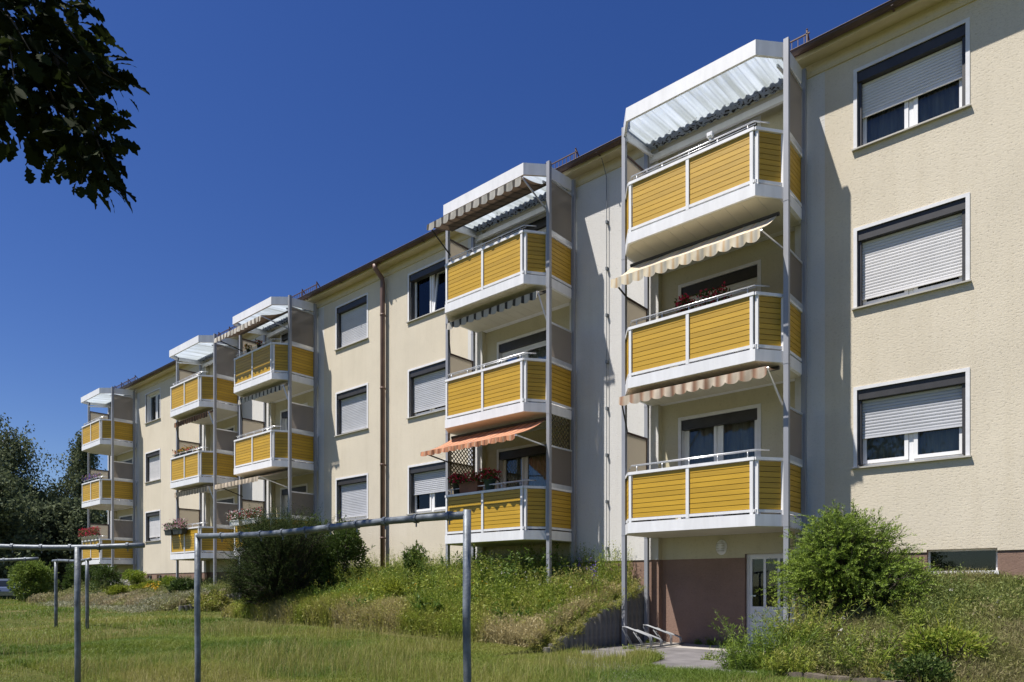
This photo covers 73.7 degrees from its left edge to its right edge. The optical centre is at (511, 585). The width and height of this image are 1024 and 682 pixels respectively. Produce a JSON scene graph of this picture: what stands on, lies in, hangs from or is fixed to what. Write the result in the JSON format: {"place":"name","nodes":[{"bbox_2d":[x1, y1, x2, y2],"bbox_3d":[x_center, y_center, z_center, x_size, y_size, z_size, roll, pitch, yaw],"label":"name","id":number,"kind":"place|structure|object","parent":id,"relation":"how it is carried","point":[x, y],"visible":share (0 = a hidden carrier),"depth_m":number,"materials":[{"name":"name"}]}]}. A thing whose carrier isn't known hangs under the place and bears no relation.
{"place":"outdoors","nodes":[
{"label":"outdoors","id":0,"kind":"place"},
{"bbox_2d":[0,0,888,519],"label":"sky","id":1,"kind":"structure","parent":0,"point":[287,146],"materials":[{"name":"blue"}]},
{"bbox_2d":[0,589,1023,681],"bbox_3d":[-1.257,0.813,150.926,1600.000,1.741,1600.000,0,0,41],"label":"ground","id":2,"kind":"structure","parent":0,"point":[28,673],"depth_m":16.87,"materials":[{"name":"green plant"}]},
{"bbox_2d":[0,579,25,599],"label":"parked car","id":3,"kind":"object","parent":2,"relation":"on","point":[4,591],"visible":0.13,"depth_m":44.41,"materials":[{"name":"paint"}]},
{"bbox_2d":[0,413,57,501],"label":"birch tree","id":4,"kind":"object","parent":2,"relation":"on","point":[19,461],"visible":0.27,"depth_m":62.46,"materials":[{"name":"green plant"}]},
{"bbox_2d":[5,553,61,601],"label":"leafy shrub","id":5,"kind":"object","parent":2,"relation":"on","point":[34,575],"visible":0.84,"depth_m":39.45,"materials":[{"name":"green plant"}]},
{"bbox_2d":[0,461,72,597],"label":"broadleaf tree","id":6,"kind":"object","parent":2,"relation":"on","point":[13,506],"visible":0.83,"depth_m":50.16,"materials":[{"name":"green plant"}]},
{"bbox_2d":[1,490,81,596],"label":"broadleaf tree","id":7,"kind":"object","parent":2,"relation":"on","point":[47,510],"visible":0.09,"depth_m":55.47,"materials":[{"name":"green plant"}]},
{"bbox_2d":[20,478,67,515],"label":"broadleaf tree","id":8,"kind":"object","parent":2,"relation":"on","point":[50,497],"visible":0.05,"depth_m":63.89,"materials":[{"name":"green plant"}]},
{"bbox_2d":[24,496,107,590],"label":"broadleaf tree","id":9,"kind":"object","parent":2,"relation":"on","point":[68,518],"visible":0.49,"depth_m":56.86,"materials":[{"name":"green plant"}]},
{"bbox_2d":[52,558,91,627],"bbox_3d":[-10.880,0.346,16.849,1.926,2.032,0.098,0,0,34],"label":"clothes line frame","id":10,"kind":"object","parent":2,"relation":"on","point":[58,561],"visible":0.84,"depth_m":16.84,"materials":[{"name":"grey metal"}]},
{"bbox_2d":[0,542,144,681],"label":"clothes line frame","id":11,"kind":"object","parent":2,"relation":"on","point":[77,549],"visible":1,"depth_m":8.09,"materials":[{"name":"grey metal"}]},
{"bbox_2d":[0,0,149,212],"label":"oak tree","id":12,"kind":"object","parent":2,"relation":"on","point":[65,68],"visible":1,"depth_m":4.39,"materials":[{"name":"green plant"}]},
{"bbox_2d":[48,429,105,530],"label":"birch tree","id":13,"kind":"object","parent":2,"relation":"on","point":[77,468],"visible":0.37,"depth_m":65.78,"materials":[{"name":"green plant"}]},
{"bbox_2d":[61,563,99,589],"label":"leafy shrub","id":14,"kind":"object","parent":2,"relation":"on","point":[68,581],"visible":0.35,"depth_m":43.47,"materials":[{"name":"green plant"}]},
{"bbox_2d":[89,562,123,592],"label":"leafy shrub","id":15,"kind":"object","parent":2,"relation":"on","point":[108,573],"visible":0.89,"depth_m":29.80,"materials":[{"name":"green plant"}]},
{"bbox_2d":[81,386,136,583],"bbox_3d":[-19.873,-3.976,33.665,3.360,10.952,1.676,0,0,41],"label":"balcony stack","id":16,"kind":"object","parent":2,"relation":"on","point":[98,436],"visible":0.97,"depth_m":32.83,"materials":[{"name":"white metal"}]},
{"bbox_2d":[102,584,134,595],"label":"yellow plant","id":17,"kind":"object","parent":2,"relation":"on","point":[116,589],"visible":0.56,"depth_m":27.38,"materials":[{"name":"green plant"}]},
{"bbox_2d":[35,587,217,613],"bbox_3d":[-15.172,0.490,26.440,10.532,0.984,3.260,0,0,41],"label":"silver carpet","id":18,"kind":"object","parent":2,"relation":"on","point":[138,608],"visible":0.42,"depth_m":23.93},
{"bbox_2d":[121,568,146,585],"bbox_3d":[-17.346,-0.214,31.099,1.702,1.168,1.221,0,0,41],"label":"herb patch","id":19,"kind":"object","parent":2,"relation":"on","point":[135,576],"visible":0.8,"depth_m":30.82,"materials":[{"name":"green plant"}]},
{"bbox_2d":[26,572,245,610],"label":"rockery plants","id":20,"kind":"object","parent":2,"relation":"on","point":[127,598],"visible":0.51,"depth_m":26.38,"materials":[{"name":"green plant"}]},
{"bbox_2d":[165,575,193,593],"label":"round shrub","id":21,"kind":"object","parent":2,"relation":"on","point":[179,584],"visible":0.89,"depth_m":24.58,"materials":[{"name":"green plant"}]},
{"bbox_2d":[169,333,238,583],"bbox_3d":[-12.087,-3.976,26.892,3.360,10.952,1.676,0,0,41],"label":"balcony stack","id":22,"kind":"object","parent":2,"relation":"on","point":[194,394],"visible":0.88,"depth_m":25.99,"materials":[{"name":"white metal"}]},
{"bbox_2d":[169,518,189,534],"bbox_3d":[-12.754,-2.278,26.201,1.019,0.616,0.464,0,0,41],"label":"flower box","id":23,"kind":"object","parent":22,"relation":"attached to","point":[179,528],"visible":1,"depth_m":26.08,"materials":[{"name":"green plant"}]},
{"bbox_2d":[174,484,212,509],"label":"awning","id":24,"kind":"object","parent":22,"relation":"attached to","point":[192,491],"visible":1,"depth_m":26.41,"materials":[{"name":"fabric"}]},
{"bbox_2d":[174,410,212,440],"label":"awning","id":25,"kind":"object","parent":22,"relation":"attached to","point":[190,419],"visible":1,"depth_m":26.39,"materials":[{"name":"fabric"}]},
{"bbox_2d":[185,587,235,611],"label":"bush","id":26,"kind":"object","parent":2,"relation":"on","point":[209,600],"depth_m":22.89,"materials":[{"name":"green plant"}]},
{"bbox_2d":[233,295,317,598],"bbox_3d":[-8.178,-3.976,23.493,3.360,10.952,1.676,0,0,41],"label":"balcony stack","id":27,"kind":"object","parent":2,"relation":"on","point":[259,448],"visible":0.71,"depth_m":22.69,"materials":[{"name":"yellow metal"}]},
{"bbox_2d":[226,510,242,526],"bbox_3d":[-9.398,-2.300,23.287,0.846,0.541,0.430,0,0,41],"label":"flower box","id":28,"kind":"object","parent":27,"relation":"attached to","point":[236,516],"visible":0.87,"depth_m":23.20,"materials":[{"name":"white plant"}]},
{"bbox_2d":[214,310,287,351],"bbox_3d":[-8.729,-8.659,22.877,3.160,0.688,1.105,0,0,41],"label":"awning","id":29,"kind":"object","parent":27,"relation":"attached to","point":[254,323],"visible":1,"depth_m":22.61,"materials":[{"name":"brown fabric"}]},
{"bbox_2d":[215,468,287,496],"bbox_3d":[-8.738,-3.489,22.866,3.143,0.688,1.135,0,0,41],"label":"awning","id":30,"kind":"object","parent":27,"relation":"attached to","point":[248,479],"visible":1,"depth_m":22.55,"materials":[{"name":"fabric"}]},
{"bbox_2d":[239,507,265,524],"bbox_3d":[-8.583,-2.312,22.578,1.272,0.564,0.452,0,0,41],"label":"flower box","id":31,"kind":"object","parent":27,"relation":"attached to","point":[249,511],"visible":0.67,"depth_m":22.49,"materials":[{"name":"pink plant"}]},
{"bbox_2d":[238,383,287,420],"bbox_3d":[-8.466,-6.237,23.179,3.154,0.773,0.305,0,0,41],"label":"awning","id":32,"kind":"object","parent":27,"relation":"attached to","point":[260,394],"visible":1,"depth_m":22.99,"materials":[{"name":"fabric"}]},
{"bbox_2d":[215,501,340,611],"bbox_3d":[-6.505,-0.710,18.870,3.420,3.416,2.962,0,0,41],"label":"conifer","id":33,"kind":"object","parent":2,"relation":"on","point":[269,568],"visible":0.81,"depth_m":18.37,"materials":[{"name":"green plant"}]},
{"bbox_2d":[194,509,470,681],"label":"clothes line frame","id":34,"kind":"object","parent":2,"relation":"on","point":[464,515],"visible":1,"depth_m":5.32,"materials":[{"name":"grey metal"}]},
{"bbox_2d":[306,510,375,588],"bbox_3d":[-4.876,-0.799,19.194,1.828,2.699,1.645,0,0,41],"label":"leafy shrub","id":35,"kind":"object","parent":2,"relation":"on","point":[348,545],"visible":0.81,"depth_m":18.90,"materials":[{"name":"green plant"}]},
{"bbox_2d":[325,565,380,589],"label":"perennial clump","id":36,"kind":"object","parent":2,"relation":"on","point":[361,579],"visible":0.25,"depth_m":18.30,"materials":[{"name":"green plant"}]},
{"bbox_2d":[364,575,416,599],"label":"golden plant","id":37,"kind":"object","parent":2,"relation":"on","point":[387,585],"visible":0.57,"depth_m":16.60,"materials":[{"name":"green plant"}]},
{"bbox_2d":[400,539,433,578],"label":"leafy shrub","id":38,"kind":"object","parent":2,"relation":"on","point":[407,561],"visible":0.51,"depth_m":18.10,"materials":[{"name":"green plant"}]},
{"bbox_2d":[218,540,633,648],"bbox_3d":[-2.871,0.058,17.419,12.214,2.260,4.227,0,0,41],"label":"wildflower bed","id":39,"kind":"object","parent":2,"relation":"on","point":[309,607],"visible":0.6,"depth_m":14.81,"materials":[{"name":"green plant"}]},
{"bbox_2d":[391,568,462,593],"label":"perennial clump","id":40,"kind":"object","parent":2,"relation":"on","point":[434,575],"visible":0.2,"depth_m":15.86,"materials":[{"name":"green plant"}]},
{"bbox_2d":[401,567,454,596],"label":"tall weed","id":41,"kind":"object","parent":2,"relation":"on","point":[425,579],"visible":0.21,"depth_m":16.25,"materials":[{"name":"green plant"}]},
{"bbox_2d":[411,592,474,613],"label":"tall weed","id":42,"kind":"object","parent":2,"relation":"on","point":[437,605],"visible":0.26,"depth_m":14.39,"materials":[{"name":"green plant"}]},
{"bbox_2d":[406,549,484,575],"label":"tall weed","id":43,"kind":"object","parent":2,"relation":"on","point":[419,561],"visible":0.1,"depth_m":17.32,"materials":[{"name":"green plant"}]},
{"bbox_2d":[447,571,510,603],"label":"tall weed","id":44,"kind":"object","parent":2,"relation":"on","point":[476,582],"visible":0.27,"depth_m":14.43,"materials":[{"name":"green plant"}]},
{"bbox_2d":[471,567,542,594],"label":"perennial clump","id":45,"kind":"object","parent":2,"relation":"on","point":[519,583],"visible":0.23,"depth_m":14.91,"materials":[{"name":"green plant"}]},
{"bbox_2d":[476,549,540,585],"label":"tall weed","id":46,"kind":"object","parent":2,"relation":"on","point":[503,570],"visible":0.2,"depth_m":15.23,"materials":[{"name":"green plant"}]},
{"bbox_2d":[443,160,575,586],"bbox_3d":[-0.158,-3.976,16.516,3.360,10.952,1.676,0,0,41],"label":"balcony stack","id":47,"kind":"object","parent":2,"relation":"on","point":[498,272],"visible":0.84,"depth_m":15.72,"materials":[{"name":"yellow metal"}]},
{"bbox_2d":[447,472,464,493],"bbox_3d":[-1.342,-2.481,16.668,0.393,0.532,0.466,0,0,41],"label":"flower pot","id":48,"kind":"object","parent":47,"relation":"on","point":[454,483],"visible":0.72,"depth_m":16.58,"materials":[{"name":"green plant"}]},
{"bbox_2d":[450,446,473,488],"bbox_3d":[-1.282,-3.052,17.603,0.020,1.220,0.845,0,0,41],"label":"trellis","id":49,"kind":"object","parent":47,"relation":"attached to","point":[472,457],"visible":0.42,"depth_m":17.60,"materials":[{"name":"brown wood"}]},
{"bbox_2d":[455,470,483,492],"bbox_3d":[-0.981,-2.469,16.341,0.806,0.507,0.486,0,0,41],"label":"flower box","id":50,"kind":"object","parent":47,"relation":"attached to","point":[472,485],"visible":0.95,"depth_m":16.23,"materials":[{"name":"ceramic"}]},
{"bbox_2d":[420,417,545,462],"bbox_3d":[-0.718,-3.429,15.890,3.142,0.688,1.135,0,0,41],"label":"awning","id":51,"kind":"object","parent":47,"relation":"attached to","point":[485,436],"visible":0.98,"depth_m":15.79,"materials":[{"name":"fabric"}]},
{"bbox_2d":[427,176,545,255],"bbox_3d":[-0.649,-8.690,15.969,3.143,0.687,0.925,0,0,41],"label":"awning","id":52,"kind":"object","parent":47,"relation":"attached to","point":[500,197],"visible":1,"depth_m":15.81,"materials":[{"name":"brown fabric"}]},
{"bbox_2d":[478,467,501,489],"bbox_3d":[-0.525,-2.481,15.968,0.447,0.532,0.593,0,0,41],"label":"flower pot","id":53,"kind":"object","parent":47,"relation":"on","point":[490,476],"visible":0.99,"depth_m":15.87,"materials":[{"name":"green plant"}]},
{"bbox_2d":[446,290,545,353],"bbox_3d":[-0.452,-6.239,16.195,3.153,0.768,0.325,0,0,41],"label":"awning","id":54,"kind":"object","parent":47,"relation":"attached to","point":[497,308],"visible":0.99,"depth_m":15.94,"materials":[{"name":"fabric"}]},
{"bbox_2d":[552,415,569,449],"bbox_3d":[1.064,-3.532,15.562,0.020,0.760,0.845,0,0,41],"label":"trellis","id":55,"kind":"object","parent":47,"relation":"attached to","point":[568,436],"visible":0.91,"depth_m":15.63,"materials":[{"name":"brown wood"}]},
{"bbox_2d":[477,554,553,591],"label":"perennial clump","id":56,"kind":"object","parent":2,"relation":"on","point":[517,577],"visible":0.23,"depth_m":15.15,"materials":[{"name":"green plant"}]},
{"bbox_2d":[487,600,553,628],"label":"tall weed","id":57,"kind":"object","parent":2,"relation":"on","point":[519,611],"visible":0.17,"depth_m":13.47,"materials":[{"name":"green plant"}]},
{"bbox_2d":[502,574,591,608],"bbox_3d":[0.597,0.334,14.346,1.755,1.134,1.776,0,0,41],"label":"tall weed","id":58,"kind":"object","parent":2,"relation":"on","point":[540,595],"visible":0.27,"depth_m":13.94,"materials":[{"name":"green plant"}]},
{"bbox_2d":[518,543,578,587],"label":"tall weed","id":59,"kind":"object","parent":2,"relation":"on","point":[543,564],"visible":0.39,"depth_m":15.36,"materials":[{"name":"green plant"}]},
{"bbox_2d":[520,567,598,600],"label":"perennial clump","id":60,"kind":"object","parent":2,"relation":"on","point":[556,577],"visible":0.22,"depth_m":14.46,"materials":[{"name":"green plant"}]},
{"bbox_2d":[114,0,1023,647],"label":"apartment building","id":61,"kind":"structure","parent":2,"relation":"on","point":[916,264],"depth_m":12.48,"materials":[{"name":"paint"}]},
{"bbox_2d":[145,509,160,541],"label":"window","id":62,"kind":"structure","parent":61,"relation":"in","point":[153,525],"depth_m":32.14,"materials":[{"name":"grey metal"}]},
{"bbox_2d":[145,448,160,482],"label":"window","id":63,"kind":"structure","parent":61,"relation":"in","point":[153,461],"depth_m":32.09,"materials":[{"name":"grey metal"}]},
{"bbox_2d":[145,387,160,423],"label":"window","id":64,"kind":"structure","parent":61,"relation":"in","point":[155,399],"depth_m":32.17,"materials":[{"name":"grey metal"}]},
{"bbox_2d":[280,483,307,520],"bbox_3d":[-7.683,-2.380,24.308,1.760,2.320,0.224,0,0,41],"label":"balcony door","id":65,"kind":"structure","parent":61,"relation":"in","point":[302,487],"depth_m":24.62,"materials":[{"name":"white plastic"}]},
{"bbox_2d":[280,402,307,462],"bbox_3d":[-7.683,-5.180,24.308,1.760,2.320,0.224,0,0,41],"label":"balcony door","id":66,"kind":"structure","parent":61,"relation":"in","point":[284,415],"depth_m":24.76,"materials":[{"name":"white plastic"}]},
{"bbox_2d":[334,383,368,436],"bbox_3d":[-5.046,-5.570,21.808,1.760,1.440,0.305,0,0,41],"label":"window","id":67,"kind":"structure","parent":61,"relation":"in","point":[352,411],"depth_m":21.89,"materials":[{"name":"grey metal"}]},
{"bbox_2d":[334,292,368,350],"bbox_3d":[-5.056,-8.370,21.797,1.760,1.440,0.275,0,0,41],"label":"window","id":68,"kind":"structure","parent":61,"relation":"in","point":[352,318],"depth_m":21.88,"materials":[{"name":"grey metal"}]},
{"bbox_2d":[335,473,368,522],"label":"window","id":69,"kind":"structure","parent":61,"relation":"in","point":[352,493],"depth_m":21.89,"materials":[{"name":"grey metal"}]},
{"bbox_2d":[406,459,445,514],"bbox_3d":[-2.330,-2.770,19.445,1.760,1.440,0.305,0,0,41],"label":"window","id":70,"kind":"structure","parent":61,"relation":"in","point":[428,481],"depth_m":19.55,"materials":[{"name":"grey metal"}]},
{"bbox_2d":[406,358,445,418],"bbox_3d":[-2.330,-5.570,19.445,1.760,1.440,0.305,0,0,41],"label":"window","id":71,"kind":"structure","parent":61,"relation":"in","point":[428,386],"depth_m":19.53,"materials":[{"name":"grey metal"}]},
{"bbox_2d":[406,257,445,322],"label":"window","id":72,"kind":"structure","parent":61,"relation":"in","point":[428,285],"depth_m":19.61,"materials":[{"name":"grey metal"}]},
{"bbox_2d":[497,441,545,531],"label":"balcony door","id":73,"kind":"structure","parent":61,"relation":"in","point":[529,463],"depth_m":17.42,"materials":[{"name":"white plastic"}]},
{"bbox_2d":[497,327,545,407],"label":"balcony door","id":74,"kind":"structure","parent":61,"relation":"in","point":[535,343],"depth_m":17.35,"materials":[{"name":"white plastic"}]},
{"bbox_2d":[497,213,545,275],"bbox_3d":[0.321,-7.980,17.312,1.760,2.320,0.174,0,0,41],"label":"balcony door","id":75,"kind":"structure","parent":61,"relation":"in","point":[540,224],"depth_m":17.02,"materials":[{"name":"white plastic"}]},
{"bbox_2d":[678,403,760,518],"bbox_3d":[4.287,-2.380,13.979,1.760,2.320,0.349,0,0,41],"label":"balcony door","id":76,"kind":"structure","parent":61,"relation":"in","point":[731,431],"depth_m":13.99,"materials":[{"name":"white plastic"}]},
{"bbox_2d":[678,259,760,365],"bbox_3d":[4.287,-5.180,13.979,1.760,2.320,0.350,0,0,41],"label":"balcony door","id":77,"kind":"structure","parent":61,"relation":"in","point":[749,276],"depth_m":13.73,"materials":[{"name":"white plastic"}]},
{"bbox_2d":[678,115,760,178],"bbox_3d":[4.225,-7.980,13.908,1.760,2.320,0.162,0,0,41],"label":"balcony door","id":78,"kind":"structure","parent":61,"relation":"in","point":[758,118],"depth_m":13.68,"materials":[{"name":"white plastic"}]},
{"bbox_2d":[747,553,794,647],"bbox_3d":[5.231,0.247,13.465,1.180,1.935,0.715,0,0,41],"label":"cellar door","id":79,"kind":"structure","parent":61,"relation":"in","point":[762,569],"depth_m":13.52,"materials":[{"name":"white plastic"}]},
{"bbox_2d":[851,367,970,468],"bbox_3d":[6.780,-2.770,11.604,1.760,1.440,0.430,0,0,41],"label":"window","id":80,"kind":"structure","parent":61,"relation":"in","point":[911,420],"depth_m":11.58,"materials":[{"name":"white plastic"}]},
{"bbox_2d":[851,192,970,310],"bbox_3d":[6.780,-5.570,11.604,1.760,1.440,0.431,0,0,41],"label":"window","id":81,"kind":"structure","parent":61,"relation":"in","point":[925,251],"depth_m":11.54,"materials":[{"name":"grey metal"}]},
{"bbox_2d":[851,17,970,151],"bbox_3d":[6.780,-8.370,11.604,1.760,1.440,0.430,0,0,41],"label":"window","id":82,"kind":"structure","parent":61,"relation":"in","point":[927,82],"depth_m":11.58,"materials":[{"name":"white plastic"}]},
{"bbox_2d":[928,548,998,573],"bbox_3d":[7.427,-0.390,11.220,1.160,0.600,0.620,0,0,41],"label":"cellar window","id":83,"kind":"structure","parent":61,"relation":"in","point":[983,558],"depth_m":11.40,"materials":[{"name":"black glass"}]},
{"bbox_2d":[557,551,621,590],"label":"perennial clump","id":84,"kind":"object","parent":2,"relation":"on","point":[571,579],"visible":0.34,"depth_m":14.58,"materials":[{"name":"green plant"}]},
{"bbox_2d":[543,586,643,653],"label":"retaining wall","id":85,"kind":"structure","parent":2,"relation":"on","point":[605,630],"depth_m":13.66,"materials":[{"name":"concrete"}]},
{"bbox_2d":[621,37,806,644],"bbox_3d":[3.750,-3.976,13.117,3.360,10.952,1.676,0,0,41],"label":"balcony stack","id":86,"kind":"object","parent":2,"relation":"on","point":[715,188],"visible":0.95,"depth_m":12.45,"materials":[{"name":"yellow metal"}]},
{"bbox_2d":[674,293,696,312],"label":"potted flowers","id":87,"kind":"object","parent":86,"relation":"on","point":[684,299],"visible":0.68,"depth_m":13.04,"materials":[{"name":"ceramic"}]},
{"bbox_2d":[611,212,782,298],"bbox_3d":[3.282,-6.129,12.596,3.142,0.788,0.855,0,0,41],"label":"awning","id":88,"kind":"object","parent":86,"relation":"attached to","point":[725,240],"visible":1,"depth_m":12.40,"materials":[{"name":"fabric"}]},
{"bbox_2d":[619,366,782,431],"bbox_3d":[3.377,-3.477,12.705,3.147,0.713,0.565,0,0,41],"label":"awning","id":89,"kind":"object","parent":86,"relation":"attached to","point":[719,381],"visible":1,"depth_m":12.34,"materials":[{"name":"fabric"}]},
{"bbox_2d":[694,281,731,307],"bbox_3d":[3.741,-5.296,12.763,0.685,0.531,0.414,0,0,41],"label":"flower box","id":90,"kind":"object","parent":86,"relation":"attached to","point":[716,292],"visible":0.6,"depth_m":12.69,"materials":[{"name":"plant"}]},
{"bbox_2d":[709,633,772,670],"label":"perennial clump","id":91,"kind":"object","parent":2,"relation":"on","point":[733,657],"visible":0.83,"depth_m":9.76,"materials":[{"name":"green plant"}]},
{"bbox_2d":[711,608,836,664],"bbox_3d":[3.749,0.847,10.136,2.073,1.034,1.237,0,0,41],"label":"perennial clump","id":92,"kind":"object","parent":2,"relation":"on","point":[758,640],"visible":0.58,"depth_m":9.97,"materials":[{"name":"green plant"}]},
{"bbox_2d":[756,616,818,645],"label":"perennial clump","id":93,"kind":"object","parent":2,"relation":"on","point":[805,633],"visible":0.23,"depth_m":10.23,"materials":[{"name":"green plant"}]},
{"bbox_2d":[755,641,829,676],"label":"perennial clump","id":94,"kind":"object","parent":2,"relation":"on","point":[799,665],"visible":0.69,"depth_m":9.37,"materials":[{"name":"green plant"}]},
{"bbox_2d":[755,593,868,644],"bbox_3d":[4.660,0.573,10.416,1.427,0.968,1.655,0,0,41],"label":"perennial clump","id":95,"kind":"object","parent":2,"relation":"on","point":[795,627],"visible":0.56,"depth_m":10.24,"materials":[{"name":"green plant"}]},
{"bbox_2d":[755,498,942,620],"bbox_3d":[5.410,-0.204,11.025,2.719,2.323,2.437,0,0,41],"label":"shrub","id":96,"kind":"object","parent":2,"relation":"on","point":[842,559],"visible":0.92,"depth_m":10.53,"materials":[{"name":"green plant"}]},
{"bbox_2d":[815,618,908,673],"bbox_3d":[4.808,0.864,9.302,1.360,0.866,1.622,0,0,41],"label":"perennial clump","id":97,"kind":"object","parent":2,"relation":"on","point":[883,658],"visible":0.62,"depth_m":9.28,"materials":[{"name":"green plant"}]},
{"bbox_2d":[849,652,905,679],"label":"perennial clump","id":98,"kind":"object","parent":2,"relation":"on","point":[879,676],"visible":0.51,"depth_m":9.01,"materials":[{"name":"green plant"}]},
{"bbox_2d":[846,623,915,646],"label":"perennial clump","id":99,"kind":"object","parent":2,"relation":"on","point":[872,636],"visible":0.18,"depth_m":9.48,"materials":[{"name":"green plant"}]},
{"bbox_2d":[768,559,1023,681],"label":"herb bed","id":100,"kind":"object","parent":2,"relation":"on","point":[1006,662],"visible":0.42,"depth_m":9.50,"materials":[{"name":"green plant"}]},
{"bbox_2d":[110,558,1001,658],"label":"wildflower blossoms","id":101,"kind":"object","parent":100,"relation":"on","point":[155,588],"visible":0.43,"depth_m":15.39,"materials":[{"name":"yellow plant"}]},
{"bbox_2d":[881,649,959,681],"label":"leafy shrub","id":102,"kind":"object","parent":2,"relation":"on","point":[929,667],"visible":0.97,"depth_m":8.35,"materials":[{"name":"green plant"}]},
{"bbox_2d":[869,592,974,626],"bbox_3d":[5.813,0.460,9.788,1.376,0.805,1.258,0,0,41],"label":"perennial clump","id":103,"kind":"object","parent":2,"relation":"on","point":[920,617],"visible":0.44,"depth_m":9.63,"materials":[{"name":"green plant"}]},
{"bbox_2d":[900,623,1007,663],"bbox_3d":[5.734,0.872,8.913,1.213,0.775,0.959,0,0,41],"label":"leafy shrub","id":104,"kind":"object","parent":2,"relation":"on","point":[922,638],"visible":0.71,"depth_m":8.83,"materials":[{"name":"green plant"}]},
{"bbox_2d":[567,644,756,681],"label":"path","id":105,"kind":"structure","parent":0,"point":[675,656],"depth_m":11.68,"materials":[{"name":"grey concrete"}]},
{"bbox_2d":[631,642,775,651],"bbox_3d":[4.012,1.248,13.336,3.550,0.065,0.990,0,0,41],"label":"entrance apron","id":106,"kind":"object","parent":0,"point":[697,646],"visible":0.14,"depth_m":13.57,"materials":[{"name":"concrete"}]},
{"bbox_2d":[622,624,683,648],"bbox_3d":[2.800,0.995,13.602,0.633,0.400,1.500,0,0,41],"label":"bicycle rack","id":107,"kind":"object","parent":106,"relation":"on","point":[650,636],"visible":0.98,"depth_m":13.52,"materials":[{"name":"silver metal"}]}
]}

